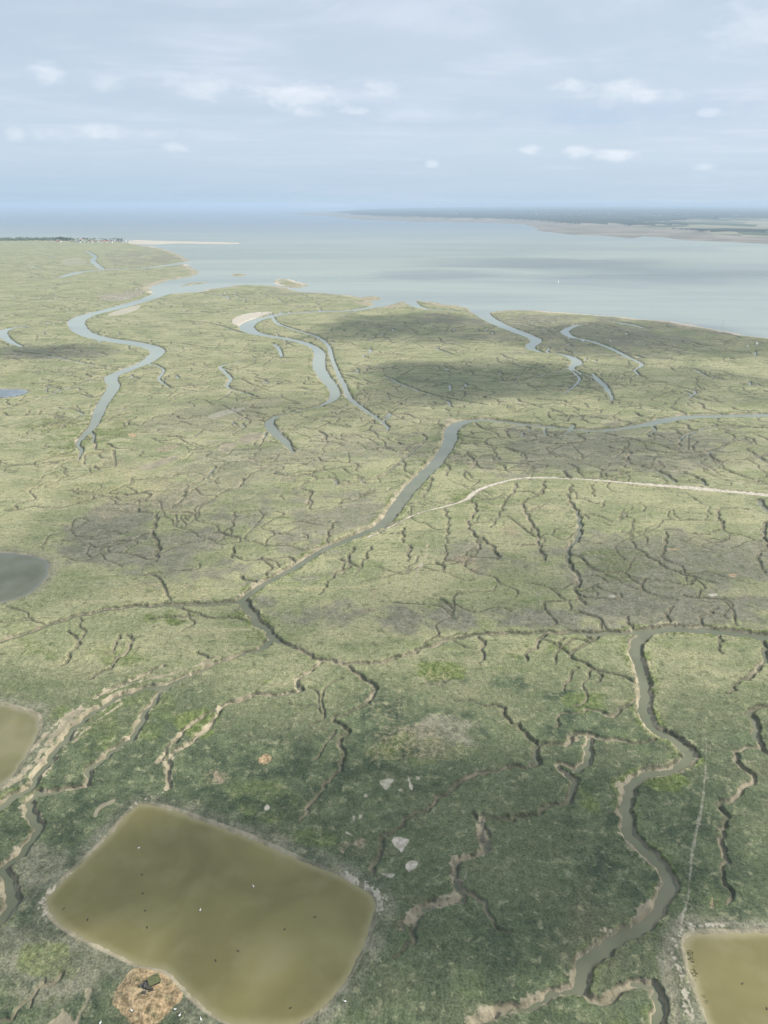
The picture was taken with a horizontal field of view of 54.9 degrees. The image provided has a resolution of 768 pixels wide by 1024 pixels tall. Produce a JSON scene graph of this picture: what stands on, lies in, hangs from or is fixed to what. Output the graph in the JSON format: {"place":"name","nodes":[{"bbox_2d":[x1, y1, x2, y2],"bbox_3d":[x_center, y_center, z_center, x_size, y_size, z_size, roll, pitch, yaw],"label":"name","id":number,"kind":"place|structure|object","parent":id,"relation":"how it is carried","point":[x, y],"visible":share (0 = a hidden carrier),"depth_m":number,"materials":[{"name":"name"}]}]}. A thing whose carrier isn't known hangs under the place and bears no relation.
{"place":"outdoors","nodes":[
{"label":"outdoors","id":0,"kind":"place"},
{"bbox_2d":[0,389,27,396],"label":"pond","id":1,"kind":"structure","parent":0,"point":[8,392],"depth_m":1272.81,"materials":[{"name":"liquid"}]},
{"bbox_2d":[0,705,39,784],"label":"pond","id":2,"kind":"structure","parent":0,"point":[19,729],"depth_m":451.38,"materials":[{"name":"liquid"}]},
{"bbox_2d":[0,553,48,602],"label":"pond","id":3,"kind":"structure","parent":0,"point":[21,575],"depth_m":648.49,"materials":[{"name":"liquid"}]},
{"bbox_2d":[46,804,375,1023],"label":"pond","id":4,"kind":"structure","parent":0,"point":[272,971],"depth_m":338.37,"materials":[{"name":"liquid"}]},
{"bbox_2d":[0,238,767,1023],"bbox_3d":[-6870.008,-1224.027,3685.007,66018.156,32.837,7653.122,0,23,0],"label":"marsh ground","id":5,"kind":"structure","parent":0,"point":[410,784],"depth_m":571.36,"materials":[{"name":"green plant"}]},
{"bbox_2d":[0,237,122,240],"bbox_3d":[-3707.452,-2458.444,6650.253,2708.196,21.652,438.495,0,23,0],"label":"woodland","id":6,"kind":"object","parent":5,"relation":"on","point":[28,238],"visible":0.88,"depth_m":6601.01,"materials":[{"name":"green plant"}]},
{"bbox_2d":[138,973,160,994],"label":"hunting hide","id":7,"kind":"object","parent":5,"relation":"on","point":[150,981],"visible":1,"depth_m":305.15,"materials":[{"name":"metal"}]},
{"bbox_2d":[0,205,767,1023],"bbox_3d":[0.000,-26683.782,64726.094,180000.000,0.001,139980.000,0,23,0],"label":"sea water","id":8,"kind":"structure","parent":0,"point":[482,269],"depth_m":3271.95,"materials":[{"name":"grey liquid"}]},
{"bbox_2d":[0,0,767,204],"label":"sky","id":9,"kind":"structure","parent":0,"point":[103,102],"materials":[{"name":"blue"}]},
{"bbox_2d":[288,206,767,243],"bbox_3d":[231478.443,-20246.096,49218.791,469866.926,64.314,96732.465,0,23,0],"label":"shore","id":10,"kind":"structure","parent":0,"point":[631,231],"depth_m":10408.13,"materials":[{"name":"grey sand"}]},
{"bbox_2d":[336,206,767,231],"bbox_3d":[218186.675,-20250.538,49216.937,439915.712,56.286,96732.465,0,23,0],"label":"woodland","id":11,"kind":"object","parent":10,"relation":"on","point":[628,215],"visible":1,"depth_m":21693.95,"materials":[{"name":"wood"}]},
{"bbox_2d":[683,933,767,1023],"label":"pond","id":12,"kind":"structure","parent":0,"point":[726,965],"depth_m":311.63,"materials":[{"name":"liquid"}]}
]}

